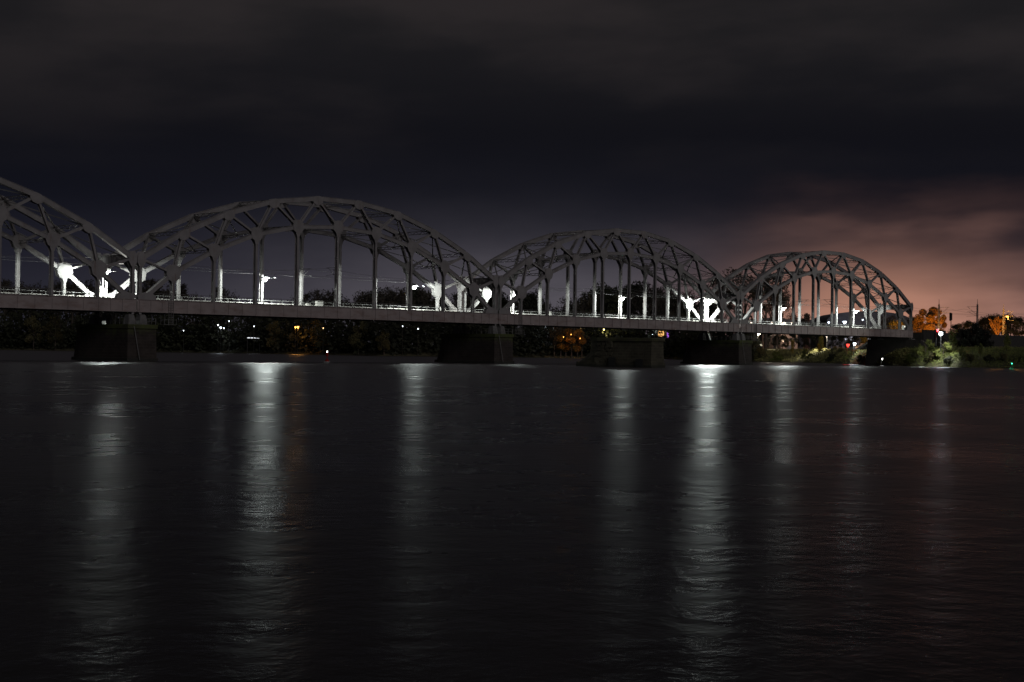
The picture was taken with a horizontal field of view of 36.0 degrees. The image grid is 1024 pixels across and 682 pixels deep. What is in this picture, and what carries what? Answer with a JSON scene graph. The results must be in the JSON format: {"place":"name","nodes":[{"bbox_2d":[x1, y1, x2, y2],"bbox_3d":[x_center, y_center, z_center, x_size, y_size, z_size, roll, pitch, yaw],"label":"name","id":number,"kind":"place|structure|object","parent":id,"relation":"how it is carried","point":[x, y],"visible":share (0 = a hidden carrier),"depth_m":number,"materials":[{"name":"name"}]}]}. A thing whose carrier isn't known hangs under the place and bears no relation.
{"place":"outdoors","nodes":[
{"label":"outdoors","id":0,"kind":"place"},
{"bbox_2d":[1,259,1010,317],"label":"contact wire","id":1,"kind":"object","parent":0,"point":[455,285],"visible":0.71,"depth_m":309.82,"materials":[{"name":"grey metal"}]},
{"bbox_2d":[0,350,1023,681],"bbox_3d":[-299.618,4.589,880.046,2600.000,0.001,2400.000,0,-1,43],"label":"river water","id":2,"kind":"structure","parent":0,"point":[178,516],"depth_m":20.22,"materials":[{"name":"black liquid"}]},
{"bbox_2d":[71,314,157,360],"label":"bridge pier","id":3,"kind":"structure","parent":2,"relation":"in","point":[130,338],"depth_m":253.26,"materials":[{"name":"stone"}]},
{"bbox_2d":[0,177,136,314],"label":"bridge span","id":4,"kind":"object","parent":3,"relation":"on","point":[98,264],"visible":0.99,"depth_m":247.38,"materials":[{"name":"grey paint"}]},
{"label":"wire bracket","id":5,"kind":"object","parent":4,"relation":"attached to","visible":0},
{"bbox_2d":[12,258,1023,317],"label":"contact wire","id":6,"kind":"object","parent":5,"relation":"hanging from","point":[478,285],"visible":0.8,"depth_m":304.88,"materials":[{"name":"grey metal"}]},
{"bbox_2d":[100,196,498,325],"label":"bridge span","id":7,"kind":"object","parent":3,"relation":"on","point":[148,302],"visible":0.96,"depth_m":283.97,"materials":[{"name":"grey paint"}]},
{"bbox_2d":[434,326,513,362],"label":"bridge pier","id":8,"kind":"structure","parent":2,"relation":"in","point":[462,344],"depth_m":316.24,"materials":[{"name":"stone"}]},
{"bbox_2d":[462,228,739,333],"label":"bridge span","id":9,"kind":"object","parent":8,"relation":"on","point":[507,316],"visible":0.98,"depth_m":347.10,"materials":[{"name":"grey paint"}]},
{"bbox_2d":[6,255,1018,314],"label":"messenger wire","id":10,"kind":"object","parent":9,"relation":"attached to","point":[475,279],"visible":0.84,"depth_m":307.88,"materials":[{"name":"grey metal"}]},
{"bbox_2d":[18,257,1022,314],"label":"messenger wire","id":11,"kind":"object","parent":9,"relation":"attached to","point":[448,280],"visible":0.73,"depth_m":299.53,"materials":[{"name":"grey metal"}]},
{"bbox_2d":[576,337,664,367],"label":"ruined pier","id":12,"kind":"structure","parent":2,"relation":"in","point":[626,352],"depth_m":263.60,"materials":[{"name":"stone"}]},
{"bbox_2d":[680,333,752,364],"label":"bridge pier","id":13,"kind":"structure","parent":2,"relation":"in","point":[705,348],"depth_m":379.06,"materials":[{"name":"stone"}]},
{"bbox_2d":[705,250,912,339],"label":"bridge span","id":14,"kind":"object","parent":13,"relation":"on","point":[814,273],"visible":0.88,"depth_m":409.79,"materials":[{"name":"grey paint"}]},
{"bbox_2d":[0,345,1023,367],"bbox_3d":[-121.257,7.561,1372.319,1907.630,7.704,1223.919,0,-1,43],"label":"ground","id":15,"kind":"structure","parent":0,"point":[425,353],"depth_m":698.35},
{"bbox_2d":[1,278,24,326],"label":"bare tree","id":16,"kind":"object","parent":15,"relation":"on","point":[5,311],"visible":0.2,"depth_m":891.82,"materials":[{"name":"grey plant"}]},
{"bbox_2d":[0,282,28,321],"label":"bare tree","id":17,"kind":"object","parent":15,"relation":"on","point":[22,289],"visible":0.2,"depth_m":895.48,"materials":[{"name":"grey plant"}]},
{"bbox_2d":[21,288,44,341],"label":"bare tree","id":18,"kind":"object","parent":15,"relation":"on","point":[31,311],"visible":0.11,"depth_m":863.11,"materials":[{"name":"grey plant"}]},
{"bbox_2d":[24,315,46,349],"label":"leafy tree","id":19,"kind":"object","parent":15,"relation":"on","point":[30,338],"visible":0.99,"depth_m":843.28,"materials":[{"name":"green plant"}]},
{"bbox_2d":[28,288,51,327],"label":"bare tree","id":20,"kind":"object","parent":15,"relation":"on","point":[40,311],"visible":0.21,"depth_m":864.82,"materials":[{"name":"grey plant"}]},
{"bbox_2d":[44,279,84,343],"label":"bare tree","id":21,"kind":"object","parent":15,"relation":"on","point":[56,288],"visible":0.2,"depth_m":849.35,"materials":[{"name":"grey plant"}]},
{"bbox_2d":[53,279,88,346],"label":"bare tree","id":22,"kind":"object","parent":15,"relation":"on","point":[72,286],"visible":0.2,"depth_m":847.80,"materials":[{"name":"grey plant"}]},
{"bbox_2d":[73,278,108,314],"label":"bare tree","id":23,"kind":"object","parent":15,"relation":"on","point":[90,281],"visible":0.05,"depth_m":908.11,"materials":[{"name":"grey plant"}]},
{"bbox_2d":[142,278,175,323],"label":"bare tree","id":24,"kind":"object","parent":15,"relation":"on","point":[159,292],"visible":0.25,"depth_m":825.80,"materials":[{"name":"grey plant"}]},
{"bbox_2d":[161,283,189,316],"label":"bare tree","id":25,"kind":"object","parent":15,"relation":"on","point":[183,289],"visible":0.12,"depth_m":885.29,"materials":[{"name":"grey plant"}]},
{"bbox_2d":[172,294,197,330],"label":"bare tree","id":26,"kind":"object","parent":15,"relation":"on","point":[184,296],"visible":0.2,"depth_m":826.74,"materials":[{"name":"grey plant"}]},
{"bbox_2d":[209,287,239,342],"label":"bare tree","id":27,"kind":"object","parent":15,"relation":"on","point":[228,298],"visible":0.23,"depth_m":803.24,"materials":[{"name":"grey plant"}]},
{"bbox_2d":[247,336,260,352],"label":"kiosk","id":28,"kind":"object","parent":15,"relation":"on","point":[250,337],"visible":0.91,"depth_m":763.80,"materials":[{"name":"white paint"}]},
{"bbox_2d":[266,321,285,352],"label":"leafy tree","id":29,"kind":"object","parent":15,"relation":"on","point":[270,342],"visible":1,"depth_m":755.01,"materials":[{"name":"green plant"}]},
{"bbox_2d":[287,293,315,336],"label":"bare tree","id":30,"kind":"object","parent":15,"relation":"on","point":[306,299],"visible":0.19,"depth_m":770.48,"materials":[{"name":"grey plant"}]},
{"bbox_2d":[310,319,330,353],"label":"leafy tree","id":31,"kind":"object","parent":15,"relation":"on","point":[319,324],"visible":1,"depth_m":728.30,"materials":[{"name":"green plant"}]},
{"bbox_2d":[314,288,334,322],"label":"bare tree","id":32,"kind":"object","parent":15,"relation":"on","point":[332,297],"visible":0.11,"depth_m":757.97,"materials":[{"name":"grey plant"}]},
{"bbox_2d":[305,288,344,321],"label":"bare tree","id":33,"kind":"object","parent":15,"relation":"on","point":[320,295],"visible":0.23,"depth_m":767.98,"materials":[{"name":"grey plant"}]},
{"bbox_2d":[336,298,358,333],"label":"bare tree","id":34,"kind":"object","parent":15,"relation":"on","point":[345,300],"visible":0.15,"depth_m":729.99,"materials":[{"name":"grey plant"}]},
{"bbox_2d":[347,321,367,353],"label":"leafy tree","id":35,"kind":"object","parent":15,"relation":"on","point":[354,341],"visible":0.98,"depth_m":706.28,"materials":[{"name":"green plant"}]},
{"bbox_2d":[345,290,396,326],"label":"bare tree","id":36,"kind":"object","parent":15,"relation":"on","point":[363,292],"visible":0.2,"depth_m":720.91,"materials":[{"name":"grey plant"}]},
{"bbox_2d":[358,289,400,333],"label":"bare tree","id":37,"kind":"object","parent":15,"relation":"on","point":[378,300],"visible":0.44,"depth_m":709.12,"materials":[{"name":"grey plant"}]},
{"bbox_2d":[0,296,762,361],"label":"trees","id":38,"kind":"object","parent":15,"relation":"on","point":[537,342],"visible":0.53,"depth_m":756.34,"materials":[{"name":"green plant"}]},
{"bbox_2d":[375,330,390,354],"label":"leafy tree","id":39,"kind":"object","parent":15,"relation":"on","point":[386,345],"visible":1,"depth_m":692.39,"materials":[{"name":"green plant"}]},
{"bbox_2d":[379,285,415,322],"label":"bare tree","id":40,"kind":"object","parent":15,"relation":"on","point":[394,298],"visible":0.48,"depth_m":722.72,"materials":[{"name":"grey plant"}]},
{"bbox_2d":[391,283,425,335],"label":"leafy tree","id":41,"kind":"object","parent":15,"relation":"on","point":[414,292],"visible":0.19,"depth_m":734.98,"materials":[{"name":"green plant"}]},
{"bbox_2d":[413,289,440,344],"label":"bare tree","id":42,"kind":"object","parent":15,"relation":"on","point":[421,293],"visible":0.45,"depth_m":732.28,"materials":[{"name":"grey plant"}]},
{"bbox_2d":[445,292,482,325],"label":"bare tree","id":43,"kind":"object","parent":15,"relation":"on","point":[468,299],"visible":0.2,"depth_m":730.97,"materials":[{"name":"grey plant"}]},
{"bbox_2d":[475,292,508,333],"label":"leafy tree","id":44,"kind":"object","parent":15,"relation":"on","point":[491,301],"visible":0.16,"depth_m":757.03,"materials":[{"name":"green plant"}]},
{"bbox_2d":[516,288,544,334],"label":"leafy tree","id":45,"kind":"object","parent":15,"relation":"on","point":[532,296],"visible":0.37,"depth_m":804.43,"materials":[{"name":"green plant"}]},
{"bbox_2d":[522,298,551,332],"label":"leafy tree","id":46,"kind":"object","parent":15,"relation":"on","point":[532,307],"visible":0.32,"depth_m":781.31,"materials":[{"name":"green plant"}]},
{"bbox_2d":[544,327,562,356],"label":"bare tree","id":47,"kind":"object","parent":15,"relation":"on","point":[556,333],"visible":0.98,"depth_m":745.85,"materials":[{"name":"brown plant"}]},
{"bbox_2d":[556,328,572,356],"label":"autumn tree","id":48,"kind":"object","parent":15,"relation":"on","point":[562,346],"visible":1,"depth_m":747.57,"materials":[{"name":"orange plant"}]},
{"bbox_2d":[552,303,582,352],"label":"bare tree","id":49,"kind":"object","parent":15,"relation":"on","point":[571,312],"visible":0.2,"depth_m":767.74,"materials":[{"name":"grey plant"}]},
{"bbox_2d":[563,327,578,356],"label":"bare tree","id":50,"kind":"object","parent":15,"relation":"on","point":[573,329],"visible":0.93,"depth_m":749.30,"materials":[{"name":"brown plant"}]},
{"bbox_2d":[557,296,592,312],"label":"bare tree","id":51,"kind":"object","parent":15,"relation":"on","point":[580,306],"visible":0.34,"depth_m":776.00,"materials":[{"name":"grey plant"}]},
{"bbox_2d":[569,329,586,356],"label":"autumn tree","id":52,"kind":"object","parent":15,"relation":"on","point":[582,340],"visible":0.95,"depth_m":750.25,"materials":[{"name":"orange plant"}]},
{"bbox_2d":[576,332,590,356],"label":"bare tree","id":53,"kind":"object","parent":15,"relation":"on","point":[588,338],"visible":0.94,"depth_m":752.19,"materials":[{"name":"brown plant"}]},
{"bbox_2d":[577,291,604,333],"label":"bare tree","id":54,"kind":"object","parent":15,"relation":"on","point":[590,295],"visible":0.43,"depth_m":773.49,"materials":[{"name":"grey plant"}]},
{"bbox_2d":[590,282,625,336],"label":"leafy tree","id":55,"kind":"object","parent":15,"relation":"on","point":[607,290],"visible":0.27,"depth_m":781.09,"materials":[{"name":"green plant"}]},
{"bbox_2d":[596,292,628,337],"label":"leafy tree","id":56,"kind":"object","parent":15,"relation":"on","point":[612,306],"visible":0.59,"depth_m":772.46,"materials":[{"name":"green plant"}]},
{"bbox_2d":[613,281,648,332],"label":"leafy tree","id":57,"kind":"object","parent":15,"relation":"on","point":[632,288],"visible":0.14,"depth_m":836.29,"materials":[{"name":"green plant"}]},
{"bbox_2d":[623,283,669,330],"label":"bare tree","id":58,"kind":"object","parent":15,"relation":"on","point":[634,303],"visible":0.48,"depth_m":784.97,"materials":[{"name":"grey plant"}]},
{"bbox_2d":[633,286,664,331],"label":"bare tree","id":59,"kind":"object","parent":15,"relation":"on","point":[647,307],"visible":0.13,"depth_m":813.00,"materials":[{"name":"grey plant"}]},
{"bbox_2d":[648,291,682,345],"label":"bare tree","id":60,"kind":"object","parent":15,"relation":"on","point":[659,301],"visible":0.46,"depth_m":755.14,"materials":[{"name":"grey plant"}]},
{"bbox_2d":[647,287,697,318],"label":"bare tree","id":61,"kind":"object","parent":15,"relation":"on","point":[661,289],"visible":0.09,"depth_m":809.44,"materials":[{"name":"grey plant"}]},
{"bbox_2d":[669,294,694,336],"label":"leafy tree","id":62,"kind":"object","parent":15,"relation":"on","point":[675,302],"visible":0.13,"depth_m":745.39,"materials":[{"name":"green plant"}]},
{"bbox_2d":[669,294,699,336],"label":"bare tree","id":63,"kind":"object","parent":15,"relation":"on","point":[672,313],"visible":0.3,"depth_m":734.18,"materials":[{"name":"grey plant"}]},
{"bbox_2d":[685,294,714,318],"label":"bare tree","id":64,"kind":"object","parent":15,"relation":"on","point":[698,305],"visible":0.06,"depth_m":688.59,"materials":[{"name":"grey plant"}]},
{"bbox_2d":[706,280,736,320],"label":"bare tree","id":65,"kind":"object","parent":15,"relation":"on","point":[712,308],"visible":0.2,"depth_m":663.14,"materials":[{"name":"grey plant"}]},
{"bbox_2d":[710,267,771,317],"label":"bare tree","id":66,"kind":"object","parent":15,"relation":"on","point":[730,306],"visible":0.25,"depth_m":632.13,"materials":[{"name":"grey plant"}]},
{"bbox_2d":[754,347,767,357],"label":"shrub","id":67,"kind":"object","parent":15,"relation":"on","point":[761,352],"visible":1,"depth_m":583.57,"materials":[{"name":"green plant"}]},
{"bbox_2d":[745,272,790,350],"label":"bare tree","id":68,"kind":"object","parent":15,"relation":"on","point":[785,299],"visible":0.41,"depth_m":614.70,"materials":[{"name":"grey plant"}]},
{"bbox_2d":[758,318,784,348],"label":"house","id":69,"kind":"structure","parent":15,"relation":"on","point":[771,339],"depth_m":720.02,"materials":[{"name":"brown paint"}]},
{"bbox_2d":[769,351,783,360],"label":"shrub","id":70,"kind":"object","parent":15,"relation":"on","point":[777,357],"visible":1,"depth_m":571.57,"materials":[{"name":"green plant"}]},
{"bbox_2d":[762,289,791,348],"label":"bare tree","id":71,"kind":"object","parent":15,"relation":"on","point":[763,307],"visible":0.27,"depth_m":628.04,"materials":[{"name":"grey plant"}]},
{"bbox_2d":[778,317,797,348],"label":"house","id":72,"kind":"structure","parent":15,"relation":"on","point":[788,336],"depth_m":700.03,"materials":[{"name":"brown paint"}]},
{"bbox_2d":[788,335,799,345],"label":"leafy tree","id":73,"kind":"object","parent":15,"relation":"on","point":[796,339],"visible":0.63,"depth_m":672.24,"materials":[{"name":"green plant"}]},
{"bbox_2d":[787,312,810,347],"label":"bare tree","id":74,"kind":"object","parent":15,"relation":"on","point":[804,318],"visible":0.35,"depth_m":719.49,"materials":[{"name":"grey plant"}]},
{"bbox_2d":[798,335,807,348],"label":"leafy tree","id":75,"kind":"object","parent":15,"relation":"on","point":[802,337],"visible":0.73,"depth_m":665.85,"materials":[{"name":"green plant"}]},
{"bbox_2d":[800,349,813,358],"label":"shrub","id":76,"kind":"object","parent":15,"relation":"on","point":[803,355],"visible":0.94,"depth_m":557.82,"materials":[{"name":"green plant"}]},
{"bbox_2d":[805,335,816,348],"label":"leafy tree","id":77,"kind":"object","parent":15,"relation":"on","point":[810,337],"visible":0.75,"depth_m":657.09,"materials":[{"name":"green plant"}]},
{"bbox_2d":[752,347,908,365],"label":"bank grass","id":78,"kind":"structure","parent":15,"relation":"on","point":[823,352],"depth_m":539.11,"materials":[{"name":"green plant"}]},
{"bbox_2d":[829,346,843,355],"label":"shrub","id":79,"kind":"object","parent":15,"relation":"on","point":[841,349],"visible":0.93,"depth_m":522.69,"materials":[{"name":"green plant"}]},
{"bbox_2d":[840,336,850,348],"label":"leafy tree","id":80,"kind":"object","parent":15,"relation":"on","point":[848,340],"visible":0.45,"depth_m":602.45,"materials":[{"name":"green plant"}]},
{"bbox_2d":[811,311,908,348],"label":"hall","id":81,"kind":"structure","parent":15,"relation":"on","point":[844,316],"depth_m":759.71,"materials":[{"name":"grey paint"}]},
{"bbox_2d":[871,315,897,328],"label":"bare tree","id":82,"kind":"object","parent":15,"relation":"on","point":[893,317],"visible":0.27,"depth_m":597.15,"materials":[{"name":"brown plant"}]},
{"bbox_2d":[887,320,903,328],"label":"sapling","id":83,"kind":"object","parent":15,"relation":"on","point":[893,324],"visible":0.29,"depth_m":502.23,"materials":[{"name":"yellow plant"}]},
{"bbox_2d":[865,330,945,364],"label":"bridge abutment","id":84,"kind":"object","parent":15,"relation":"on","point":[880,348],"visible":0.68,"depth_m":445.21,"materials":[{"name":"stone"}]},
{"bbox_2d":[904,353,915,362],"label":"shrub","id":85,"kind":"object","parent":15,"relation":"on","point":[908,357],"visible":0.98,"depth_m":413.45,"materials":[{"name":"green plant"}]},
{"bbox_2d":[912,320,923,331],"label":"autumn tree","id":86,"kind":"object","parent":15,"relation":"on","point":[916,325],"visible":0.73,"depth_m":504.55,"materials":[{"name":"orange plant"}]},
{"bbox_2d":[914,339,935,354],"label":"shrub","id":87,"kind":"object","parent":15,"relation":"on","point":[921,351],"visible":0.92,"depth_m":412.13,"materials":[{"name":"green plant"}]},
{"bbox_2d":[914,307,943,329],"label":"autumn tree","id":88,"kind":"object","parent":15,"relation":"on","point":[929,317],"visible":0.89,"depth_m":501.16,"materials":[{"name":"orange plant"}]},
{"bbox_2d":[923,353,939,362],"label":"shrub","id":89,"kind":"object","parent":15,"relation":"on","point":[930,357],"visible":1,"depth_m":401.21,"materials":[{"name":"green plant"}]},
{"bbox_2d":[856,332,1023,348],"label":"railway embankment","id":90,"kind":"structure","parent":15,"relation":"on","point":[1017,341],"depth_m":463.65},
{"bbox_2d":[934,315,946,330],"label":"autumn tree","id":91,"kind":"object","parent":15,"relation":"on","point":[943,325],"visible":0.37,"depth_m":515.50,"materials":[{"name":"orange plant"}]},
{"bbox_2d":[933,341,953,356],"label":"shrub","id":92,"kind":"object","parent":15,"relation":"on","point":[938,352],"visible":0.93,"depth_m":401.49,"materials":[{"name":"green plant"}]},
{"bbox_2d":[943,356,954,363],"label":"shrub","id":93,"kind":"object","parent":15,"relation":"on","point":[948,359],"visible":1,"depth_m":393.08,"materials":[{"name":"green plant"}]},
{"bbox_2d":[947,328,957,350],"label":"sapling","id":94,"kind":"object","parent":15,"relation":"on","point":[953,341],"visible":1,"depth_m":403.07,"materials":[{"name":"green plant"}]},
{"bbox_2d":[894,345,1023,367],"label":"bank weeds","id":95,"kind":"object","parent":15,"relation":"on","point":[987,350],"visible":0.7,"depth_m":398.40,"materials":[{"name":"green plant"}]},
{"bbox_2d":[953,348,965,358],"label":"shrub","id":96,"kind":"object","parent":15,"relation":"on","point":[961,351],"visible":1,"depth_m":393.57,"materials":[{"name":"green plant"}]},
{"bbox_2d":[950,328,969,346],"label":"shrub","id":97,"kind":"object","parent":15,"relation":"on","point":[960,335],"visible":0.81,"depth_m":427.46,"materials":[{"name":"green plant"}]},
{"bbox_2d":[960,322,984,348],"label":"shrub","id":98,"kind":"object","parent":15,"relation":"on","point":[975,332],"visible":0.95,"depth_m":425.53,"materials":[{"name":"green plant"}]},
{"bbox_2d":[978,316,994,328],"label":"leafy tree","id":99,"kind":"object","parent":15,"relation":"on","point":[984,321],"visible":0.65,"depth_m":586.67,"materials":[{"name":"green plant"}]},
{"bbox_2d":[989,316,1005,334],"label":"bare tree","id":100,"kind":"object","parent":15,"relation":"on","point":[996,325],"visible":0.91,"depth_m":542.04,"materials":[{"name":"orange plant"}]},
{"bbox_2d":[988,313,1009,334],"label":"leafy tree","id":101,"kind":"object","parent":15,"relation":"on","point":[1000,318],"visible":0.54,"depth_m":588.43,"materials":[{"name":"orange plant"}]},
{"bbox_2d":[998,351,1006,361],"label":"shrub","id":102,"kind":"object","parent":15,"relation":"on","point":[1003,356],"visible":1,"depth_m":387.41,"materials":[{"name":"green plant"}]},
{"bbox_2d":[1003,335,1011,350],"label":"fir","id":103,"kind":"object","parent":15,"relation":"on","point":[1006,340],"visible":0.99,"depth_m":398.27,"materials":[{"name":"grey plant"}]},
{"bbox_2d":[1004,315,1022,335],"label":"leafy tree","id":104,"kind":"object","parent":15,"relation":"on","point":[1011,331],"visible":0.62,"depth_m":601.01,"materials":[{"name":"green plant"}]},
{"bbox_2d":[1015,320,1023,335],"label":"leafy tree","id":105,"kind":"object","parent":15,"relation":"on","point":[1021,331],"visible":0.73,"depth_m":610.30,"materials":[{"name":"green plant"}]},
{"bbox_2d":[0,0,1023,341],"label":"sky","id":106,"kind":"structure","parent":0,"point":[887,134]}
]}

